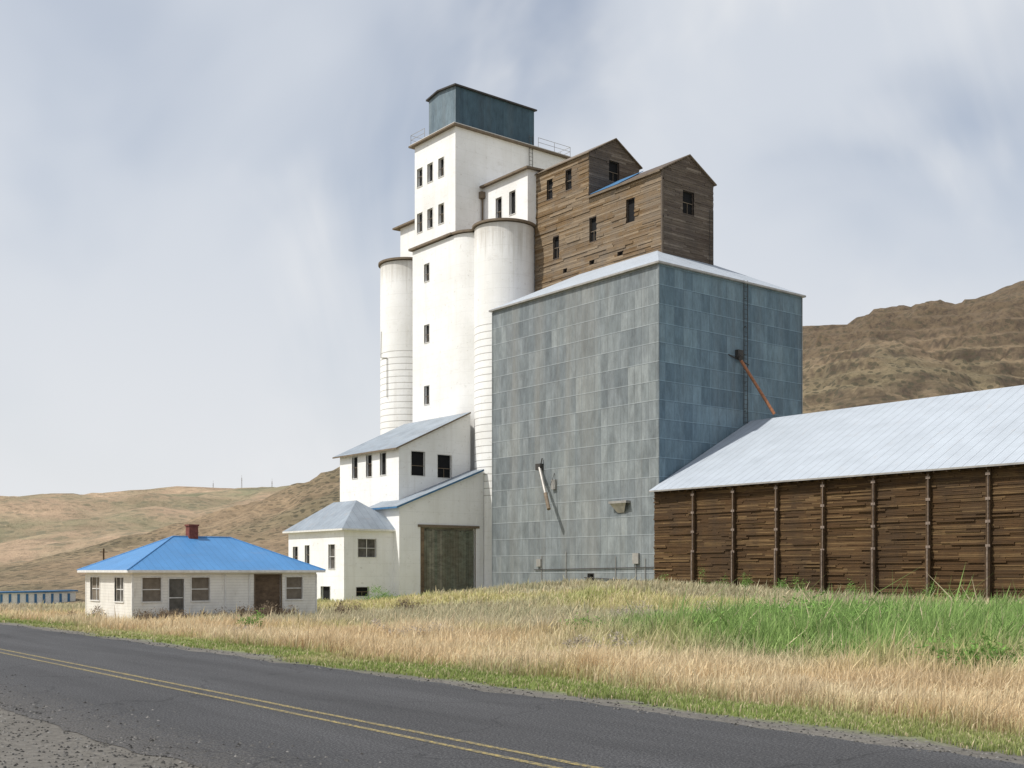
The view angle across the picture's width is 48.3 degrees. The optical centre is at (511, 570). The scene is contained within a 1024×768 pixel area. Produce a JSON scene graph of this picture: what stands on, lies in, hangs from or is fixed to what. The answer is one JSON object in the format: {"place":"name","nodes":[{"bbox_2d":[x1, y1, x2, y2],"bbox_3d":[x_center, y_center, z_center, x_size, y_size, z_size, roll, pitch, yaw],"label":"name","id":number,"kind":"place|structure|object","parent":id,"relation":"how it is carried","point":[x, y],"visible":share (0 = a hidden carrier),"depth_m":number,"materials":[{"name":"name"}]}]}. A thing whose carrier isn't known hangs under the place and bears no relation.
{"place":"outdoors","nodes":[
{"label":"outdoors","id":0,"kind":"place"},
{"bbox_2d":[0,485,289,565],"bbox_3d":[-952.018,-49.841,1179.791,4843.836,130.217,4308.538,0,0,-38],"label":"distant hills","id":1,"kind":"structure","parent":0,"point":[36,526],"depth_m":761.24,"materials":[{"name":"beige plant"}]},
{"bbox_2d":[0,567,1023,755],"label":"grass field","id":2,"kind":"structure","parent":0,"point":[866,667],"depth_m":26.04,"materials":[{"name":"plant"}]},
{"bbox_2d":[0,624,1023,767],"bbox_3d":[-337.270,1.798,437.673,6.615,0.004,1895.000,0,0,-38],"label":"road","id":3,"kind":"structure","parent":0,"point":[212,700],"depth_m":13.56,"materials":[{"name":"grey asphalt"}]},
{"bbox_2d":[0,281,1023,604],"bbox_3d":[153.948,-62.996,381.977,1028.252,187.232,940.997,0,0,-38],"label":"rocky hillside","id":4,"kind":"structure","parent":0,"point":[912,353],"depth_m":350.28,"materials":[{"name":"brown soil"}]},
{"bbox_2d":[0,584,1023,767],"bbox_3d":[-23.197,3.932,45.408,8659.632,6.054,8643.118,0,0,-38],"label":"ground","id":5,"kind":"structure","parent":0,"point":[57,735],"depth_m":12.99,"materials":[{"name":"grey gravel"}]},
{"bbox_2d":[0,590,77,604],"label":"long white shed","id":6,"kind":"structure","parent":5,"relation":"on","point":[45,596],"depth_m":198.26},
{"bbox_2d":[85,572,316,618],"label":"clapboard walls","id":7,"kind":"structure","parent":5,"relation":"on","point":[127,593],"depth_m":64.98,"materials":[{"name":"white wood"}]},
{"bbox_2d":[77,536,325,572],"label":"blue hip roof","id":8,"kind":"structure","parent":7,"relation":"on","point":[186,554],"depth_m":66.21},
{"bbox_2d":[184,524,198,538],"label":"chimney","id":9,"kind":"object","parent":8,"relation":"on","point":[191,531],"visible":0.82,"depth_m":67.76,"materials":[{"name":"brick"}]},
{"bbox_2d":[61,595,426,620],"bbox_3d":[-15.243,2.151,63.599,21.380,1.685,7.404,0,0,-6],"label":"dry brush","id":10,"kind":"object","parent":5,"relation":"on","point":[242,611],"visible":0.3,"depth_m":64.00,"materials":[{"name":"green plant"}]},
{"bbox_2d":[282,500,395,600],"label":"white office building","id":11,"kind":"structure","parent":5,"relation":"on","point":[347,546],"depth_m":109.17,"materials":[{"name":"paint"}]},
{"bbox_2d":[332,412,470,506],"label":"white workhouse annex","id":12,"kind":"object","parent":5,"relation":"on","point":[402,461],"visible":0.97,"depth_m":115.74,"materials":[{"name":"paint"}]},
{"bbox_2d":[369,469,483,597],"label":"drive through shed","id":13,"kind":"structure","parent":5,"relation":"on","point":[438,539],"depth_m":112.46,"materials":[{"name":"white paint"}]},
{"bbox_2d":[418,524,479,596],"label":"plank door","id":14,"kind":"structure","parent":13,"relation":"in","point":[447,557],"depth_m":112.90,"materials":[{"name":"wood"}]},
{"bbox_2d":[378,83,570,587],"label":"white concrete grain elevator","id":15,"kind":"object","parent":5,"relation":"on","point":[457,270],"visible":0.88,"depth_m":121.45,"materials":[{"name":"concrete"}]},
{"bbox_2d":[224,598,799,650],"bbox_3d":[3.188,1.740,41.831,17.543,1.308,22.585,0,0,42],"label":"sagebrush","id":16,"kind":"object","parent":5,"relation":"on","point":[576,638],"visible":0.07,"depth_m":36.43,"materials":[{"name":"green plant"}]},
{"bbox_2d":[88,568,1023,672],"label":"green weeds","id":17,"kind":"object","parent":5,"relation":"on","point":[991,649],"visible":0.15,"depth_m":31.42,"materials":[{"name":"green plant"}]},
{"bbox_2d":[489,138,805,586],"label":"metal clad grain elevator","id":18,"kind":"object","parent":5,"relation":"on","point":[642,344],"visible":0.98,"depth_m":103.49,"materials":[{"name":"metal"}]},
{"bbox_2d":[649,385,1023,601],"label":"wooden grain warehouse","id":19,"kind":"structure","parent":5,"relation":"on","point":[927,490],"depth_m":81.11,"materials":[{"name":"brown wood"}]},
{"bbox_2d":[0,0,1023,495],"label":"sky","id":20,"kind":"structure","parent":0,"point":[201,201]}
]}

